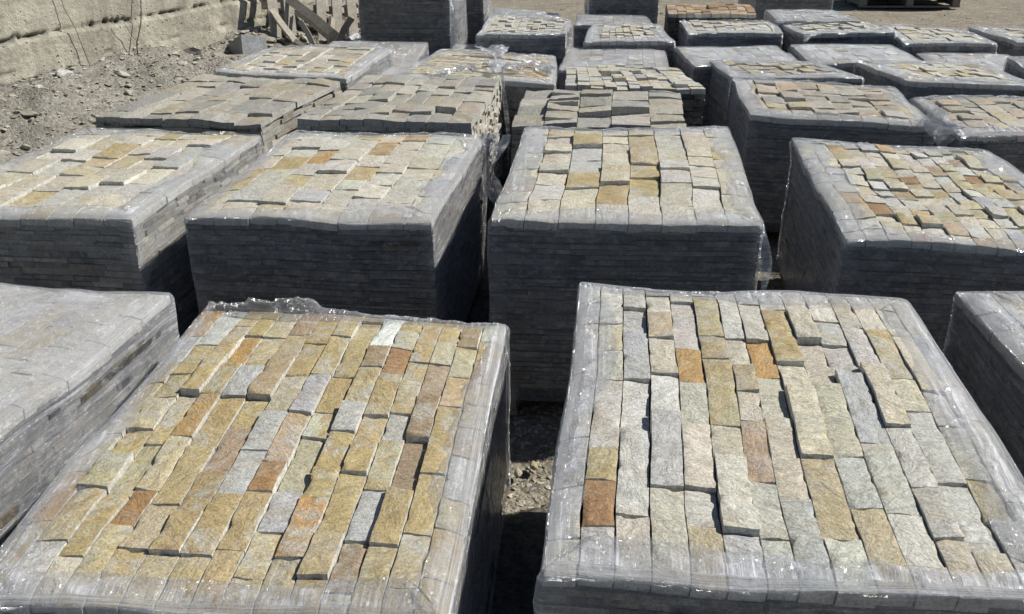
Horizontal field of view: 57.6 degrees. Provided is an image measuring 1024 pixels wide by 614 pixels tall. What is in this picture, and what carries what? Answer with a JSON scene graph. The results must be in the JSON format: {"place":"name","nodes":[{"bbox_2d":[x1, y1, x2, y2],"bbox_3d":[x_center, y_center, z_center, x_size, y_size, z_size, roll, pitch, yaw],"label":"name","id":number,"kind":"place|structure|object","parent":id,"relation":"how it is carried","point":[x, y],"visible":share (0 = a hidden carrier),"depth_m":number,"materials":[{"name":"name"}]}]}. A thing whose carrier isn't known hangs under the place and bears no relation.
{"place":"outdoors","nodes":[
{"label":"outdoors","id":0,"kind":"place"},
{"bbox_2d":[0,0,1023,613],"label":"ground","id":1,"kind":"structure","parent":0,"point":[520,552],"depth_m":5.59,"materials":[{"name":"beige soil"}]},
{"bbox_2d":[18,110,38,116],"bbox_3d":[-2.848,-1.136,5.471,0.134,0.034,0.060,0,25,0],"label":"rock","id":2,"kind":"object","parent":1,"relation":"on","point":[27,113],"visible":1,"depth_m":5.46,"materials":[{"name":"beige stone"}]},
{"bbox_2d":[56,68,72,77],"bbox_3d":[-2.875,-1.493,5.954,0.082,0.063,0.112,13,28,26],"label":"rock","id":3,"kind":"object","parent":1,"relation":"on","point":[62,73],"visible":1,"depth_m":5.93,"materials":[{"name":"white stone"}]},
{"bbox_2d":[61,0,89,64],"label":"dry stem","id":4,"kind":"object","parent":1,"relation":"on","point":[77,34],"visible":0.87,"depth_m":6.12,"materials":[{"name":"plant"}]},
{"bbox_2d":[0,283,179,548],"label":"stone pallet","id":5,"kind":"object","parent":1,"relation":"on","point":[77,368],"visible":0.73,"depth_m":2.27,"materials":[{"name":"grey stone"}]},
{"bbox_2d":[113,70,129,77],"bbox_3d":[-2.628,-1.565,6.237,0.138,0.050,0.073,11,27,23],"label":"rock","id":6,"kind":"object","parent":1,"relation":"on","point":[121,73],"visible":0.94,"depth_m":6.21,"materials":[{"name":"beige stone"}]},
{"bbox_2d":[122,0,141,53],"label":"dry stem","id":7,"kind":"object","parent":1,"relation":"on","point":[139,27],"visible":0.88,"depth_m":6.51,"materials":[{"name":"plant"}]},
{"bbox_2d":[0,127,264,340],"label":"stone pallet","id":8,"kind":"object","parent":1,"relation":"on","point":[108,211],"visible":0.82,"depth_m":3.26,"materials":[{"name":"grey stone"}]},
{"bbox_2d":[0,0,315,83],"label":"concrete wall","id":9,"kind":"structure","parent":1,"relation":"on","point":[37,36],"depth_m":6.32,"materials":[{"name":"beige concrete"}]},
{"bbox_2d":[0,14,359,159],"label":"rubble","id":10,"kind":"object","parent":1,"relation":"on","point":[76,86],"depth_m":6.06,"materials":[{"name":"grey gravel"}]},
{"bbox_2d":[183,48,203,54],"bbox_3d":[-2.342,-1.879,6.856,0.152,0.076,0.085,-7,26,-14],"label":"rock","id":11,"kind":"object","parent":1,"relation":"on","point":[193,51],"visible":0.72,"depth_m":6.82,"materials":[{"name":"grey stone"}]},
{"bbox_2d":[94,74,341,153],"bbox_3d":[-1.416,-0.762,4.741,0.837,0.682,0.995,6,26,13],"label":"stone pallet","id":12,"kind":"object","parent":1,"relation":"on","point":[269,112],"visible":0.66,"depth_m":4.42,"materials":[{"name":"grey stone"}]},
{"bbox_2d":[228,34,266,56],"bbox_3d":[-2.041,-1.936,7.142,0.200,0.206,0.320,-5,-1,-39],"label":"concrete block","id":13,"kind":"object","parent":1,"relation":"on","point":[247,45],"depth_m":7.01,"materials":[{"name":"grey concrete"}]},
{"bbox_2d":[149,14,360,56],"bbox_3d":[-1.605,-2.254,8.106,2.064,0.590,3.754,0,25,0],"label":"debris","id":14,"kind":"object","parent":1,"relation":"on","point":[274,39],"visible":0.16,"depth_m":7.51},
{"bbox_2d":[0,297,510,613],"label":"stone pallet","id":15,"kind":"object","parent":1,"relation":"on","point":[237,462],"visible":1,"depth_m":1.81,"materials":[{"name":"grey stone"}]},
{"bbox_2d":[259,0,298,46],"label":"plank","id":16,"kind":"object","parent":1,"relation":"on","point":[286,30],"visible":0.72,"depth_m":7.38,"materials":[{"name":"brown wood"}]},
{"bbox_2d":[268,23,307,46],"bbox_3d":[-1.716,-2.106,7.392,0.043,0.033,1.042,-42,51,-13],"label":"plank","id":17,"kind":"object","parent":1,"relation":"on","point":[298,42],"visible":0.36,"depth_m":7.36,"materials":[{"name":"grey wood"}]},
{"bbox_2d":[215,44,392,92],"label":"stone pallet","id":18,"kind":"object","parent":1,"relation":"on","point":[347,67],"visible":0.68,"depth_m":5.40,"materials":[{"name":"grey stone"}]},
{"bbox_2d":[298,20,316,45],"bbox_3d":[-1.530,-2.015,7.233,0.048,0.450,0.032,-27,16,4],"label":"plank","id":19,"kind":"object","parent":1,"relation":"on","point":[303,26],"visible":0.47,"depth_m":7.19,"materials":[{"name":"brown wood"}]},
{"bbox_2d":[261,0,359,41],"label":"broken pallet","id":20,"kind":"object","parent":1,"relation":"on","point":[335,9],"visible":0.34,"depth_m":7.65,"materials":[{"name":"brown wood"}]},
{"bbox_2d":[294,10,333,41],"bbox_3d":[-1.424,-2.124,7.432,0.807,0.053,0.033,39,5,7],"label":"plank","id":21,"kind":"object","parent":20,"relation":"on","point":[311,24],"visible":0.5,"depth_m":7.44,"materials":[{"name":"brown wood"}]},
{"bbox_2d":[285,0,348,40],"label":"plank","id":22,"kind":"object","parent":20,"relation":"on","point":[316,20],"visible":0.63,"depth_m":7.42,"materials":[{"name":"brown wood"}]},
{"bbox_2d":[345,33,360,41],"bbox_3d":[-1.329,-2.251,7.773,0.220,0.058,0.110,-14,45,-39],"label":"plastic scrap","id":23,"kind":"object","parent":20,"relation":"on","point":[354,37],"visible":0.56,"depth_m":7.78,"materials":[{"name":"white plastic"}]},
{"bbox_2d":[327,16,334,43],"bbox_3d":[-1.465,-2.006,7.442,0.032,0.629,0.078,4,-4,15],"label":"plank","id":24,"kind":"object","parent":1,"relation":"on","point":[331,23],"visible":0.29,"depth_m":7.43,"materials":[{"name":"brown wood"}]},
{"bbox_2d":[327,0,360,40],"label":"broken pallet","id":25,"kind":"object","parent":1,"relation":"on","point":[343,4],"visible":0.02,"depth_m":8.17,"materials":[{"name":"brown wood"}]},
{"bbox_2d":[335,16,354,41],"bbox_3d":[-1.381,-2.092,7.369,0.058,0.447,0.032,27,10,-27],"label":"plank","id":26,"kind":"object","parent":1,"relation":"on","point":[348,22],"visible":0.46,"depth_m":7.34,"materials":[{"name":"brown wood"}]},
{"bbox_2d":[184,130,510,325],"bbox_3d":[-0.534,-0.227,3.585,0.949,0.683,1.121,2,25,6],"label":"stone pallet","id":27,"kind":"object","parent":1,"relation":"on","point":[380,225],"visible":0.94,"depth_m":3.09,"materials":[{"name":"grey stone"}]},
{"bbox_2d":[327,41,428,76],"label":"stone pallet","id":28,"kind":"object","parent":1,"relation":"on","point":[406,55],"visible":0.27,"depth_m":6.34,"materials":[{"name":"grey stone"}]},
{"bbox_2d":[297,72,509,231],"bbox_3d":[-0.483,-0.756,4.673,0.904,0.720,1.052,1,25,3],"label":"stone pallet","id":29,"kind":"object","parent":1,"relation":"on","point":[452,105],"visible":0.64,"depth_m":4.41,"materials":[{"name":"grey stone"}]},
{"bbox_2d":[358,0,467,56],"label":"stone pallet","id":30,"kind":"object","parent":1,"relation":"on","point":[436,25],"visible":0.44,"depth_m":6.95,"materials":[{"name":"grey stone"}]},
{"bbox_2d":[399,45,557,175],"bbox_3d":[-0.111,-1.167,5.559,0.929,0.712,0.964,5,26,11],"label":"stone pallet","id":31,"kind":"object","parent":1,"relation":"on","point":[522,74],"visible":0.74,"depth_m":5.21,"materials":[{"name":"grey stone"}]},
{"bbox_2d":[465,0,491,44],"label":"stone pallet","id":32,"kind":"object","parent":1,"relation":"on","point":[478,12],"visible":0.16,"depth_m":7.97,"materials":[{"name":"grey stone"}]},
{"bbox_2d":[452,44,551,56],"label":"stone pallet","id":33,"kind":"object","parent":1,"relation":"on","point":[470,47],"visible":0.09,"depth_m":6.60,"materials":[{"name":"grey stone"}]},
{"bbox_2d":[514,468,522,478],"bbox_3d":[0.019,0.499,2.800,0.026,0.021,0.042,0,25,0],"label":"rock","id":34,"kind":"object","parent":1,"relation":"on","point":[518,472],"visible":1,"depth_m":2.79,"materials":[{"name":"beige stone"}]},
{"bbox_2d":[476,14,571,88],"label":"stone pallet","id":35,"kind":"object","parent":1,"relation":"on","point":[522,35],"visible":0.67,"depth_m":6.36,"materials":[{"name":"grey stone"}]},
{"bbox_2d":[487,8,560,19],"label":"stone pallet","id":36,"kind":"object","parent":1,"relation":"on","point":[521,13],"visible":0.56,"depth_m":7.71,"materials":[{"name":"grey stone"}]},
{"bbox_2d":[530,461,537,469],"bbox_3d":[0.067,0.482,2.835,0.025,0.019,0.044,0,25,0],"label":"rock","id":37,"kind":"object","parent":1,"relation":"on","point":[533,465],"visible":1,"depth_m":2.82,"materials":[{"name":"beige stone"}]},
{"bbox_2d":[511,89,687,167],"bbox_3d":[0.413,-0.638,4.421,0.834,0.711,0.740,0,25,1],"label":"stone pallet","id":38,"kind":"object","parent":1,"relation":"on","point":[600,109],"visible":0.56,"depth_m":4.17,"materials":[{"name":"grey stone"}]},
{"bbox_2d":[557,48,668,89],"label":"stone pallet","id":39,"kind":"object","parent":1,"relation":"on","point":[634,57],"visible":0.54,"depth_m":5.78,"materials":[{"name":"grey stone"}]},
{"bbox_2d":[573,14,652,48],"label":"stone pallet","id":40,"kind":"object","parent":1,"relation":"on","point":[583,24],"visible":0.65,"depth_m":7.18,"materials":[{"name":"grey stone"}]},
{"bbox_2d":[584,0,658,25],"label":"stone pallet","id":41,"kind":"object","parent":1,"relation":"on","point":[648,9],"visible":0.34,"depth_m":7.74,"materials":[{"name":"grey stone"}]},
{"bbox_2d":[487,125,771,414],"bbox_3d":[0.408,-0.191,3.445,0.912,0.727,1.161,1,25,3],"label":"stone pallet","id":42,"kind":"object","parent":1,"relation":"on","point":[667,209],"visible":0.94,"depth_m":2.92,"materials":[{"name":"grey stone"}]},
{"bbox_2d":[583,23,675,67],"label":"stone pallet","id":43,"kind":"object","parent":1,"relation":"on","point":[629,36],"visible":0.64,"depth_m":6.11,"materials":[{"name":"grey stone"}]},
{"bbox_2d":[564,64,705,128],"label":"stone pallet","id":44,"kind":"object","parent":1,"relation":"on","point":[619,77],"visible":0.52,"depth_m":4.83,"materials":[{"name":"grey stone"}]},
{"bbox_2d":[664,3,756,51],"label":"stone pallet","id":45,"kind":"object","parent":1,"relation":"on","point":[675,14],"visible":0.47,"depth_m":6.92,"materials":[{"name":"grey stone"}]},
{"bbox_2d":[677,19,782,48],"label":"stone pallet","id":46,"kind":"object","parent":1,"relation":"on","point":[697,33],"visible":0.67,"depth_m":6.44,"materials":[{"name":"grey stone"}]},
{"bbox_2d":[673,45,798,128],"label":"stone pallet","id":47,"kind":"object","parent":1,"relation":"on","point":[694,64],"visible":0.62,"depth_m":5.70,"materials":[{"name":"grey stone"}]},
{"bbox_2d":[533,282,1023,613],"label":"stone pallet","id":48,"kind":"object","parent":1,"relation":"on","point":[768,452],"visible":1,"depth_m":1.65,"materials":[{"name":"grey stone"}]},
{"bbox_2d":[705,60,863,127],"bbox_3d":[1.546,-1.083,5.434,0.784,0.649,0.525,1,25,3],"label":"stone pallet","id":49,"kind":"object","parent":1,"relation":"on","point":[724,73],"visible":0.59,"depth_m":5.27,"materials":[{"name":"grey stone"}]},
{"bbox_2d":[738,0,832,21],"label":"stone pallet","id":50,"kind":"object","parent":1,"relation":"on","point":[760,7],"visible":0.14,"depth_m":8.41,"materials":[{"name":"grey stone"}]},
{"bbox_2d":[765,9,860,37],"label":"stone pallet","id":51,"kind":"object","parent":1,"relation":"on","point":[780,18],"visible":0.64,"depth_m":6.82,"materials":[{"name":"grey stone"}]},
{"bbox_2d":[780,21,895,52],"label":"stone pallet","id":52,"kind":"object","parent":1,"relation":"on","point":[851,33],"visible":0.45,"depth_m":6.40,"materials":[{"name":"grey stone"}]},
{"bbox_2d":[725,77,959,223],"bbox_3d":[1.573,-0.765,4.681,1.014,0.710,0.898,5,26,12],"label":"stone pallet","id":53,"kind":"object","parent":1,"relation":"on","point":[767,121],"visible":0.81,"depth_m":4.38,"materials":[{"name":"grey stone"}]},
{"bbox_2d":[788,44,920,74],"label":"stone pallet","id":54,"kind":"object","parent":1,"relation":"on","point":[844,57],"visible":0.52,"depth_m":5.74,"materials":[{"name":"grey stone"}]},
{"bbox_2d":[777,138,1023,357],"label":"stone pallet","id":55,"kind":"object","parent":1,"relation":"on","point":[927,234],"visible":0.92,"depth_m":3.12,"materials":[{"name":"grey stone"}]},
{"bbox_2d":[847,0,960,7],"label":"wooden pallet","id":56,"kind":"object","parent":1,"relation":"on","point":[910,3],"visible":1,"depth_m":12.22,"materials":[{"name":"brown wood"}]},
{"bbox_2d":[879,24,996,57],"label":"stone pallet","id":57,"kind":"object","parent":1,"relation":"on","point":[911,40],"visible":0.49,"depth_m":6.22,"materials":[{"name":"grey stone"}]},
{"bbox_2d":[853,60,1023,102],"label":"stone pallet","id":58,"kind":"object","parent":1,"relation":"on","point":[908,79],"visible":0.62,"depth_m":4.92,"materials":[{"name":"grey stone"}]},
{"bbox_2d":[915,52,1012,71],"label":"stone pallet","id":59,"kind":"object","parent":1,"relation":"on","point":[997,61],"visible":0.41,"depth_m":6.01,"materials":[{"name":"grey stone"}]},
{"bbox_2d":[909,94,1023,174],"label":"stone pallet","id":60,"kind":"object","parent":1,"relation":"on","point":[991,124],"visible":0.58,"depth_m":4.21,"materials":[{"name":"grey stone"}]},
{"bbox_2d":[943,291,1023,484],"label":"stone pallet","id":61,"kind":"object","parent":1,"relation":"on","point":[984,355],"visible":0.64,"depth_m":2.40,"materials":[{"name":"grey stone"}]},
{"bbox_2d":[967,26,1023,57],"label":"stone pallet","id":62,"kind":"object","parent":1,"relation":"on","point":[1008,41],"visible":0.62,"depth_m":6.37,"materials":[{"name":"grey stone"}]},
{"bbox_2d":[1002,56,1023,80],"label":"stone pallet","id":63,"kind":"object","parent":1,"relation":"on","point":[1014,66],"visible":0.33,"depth_m":5.44,"materials":[{"name":"grey stone"}]},
{"bbox_2d":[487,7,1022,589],"bbox_3d":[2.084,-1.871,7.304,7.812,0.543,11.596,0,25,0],"label":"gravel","id":64,"kind":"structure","parent":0,"point":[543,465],"depth_m":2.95,"materials":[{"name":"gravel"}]}
]}

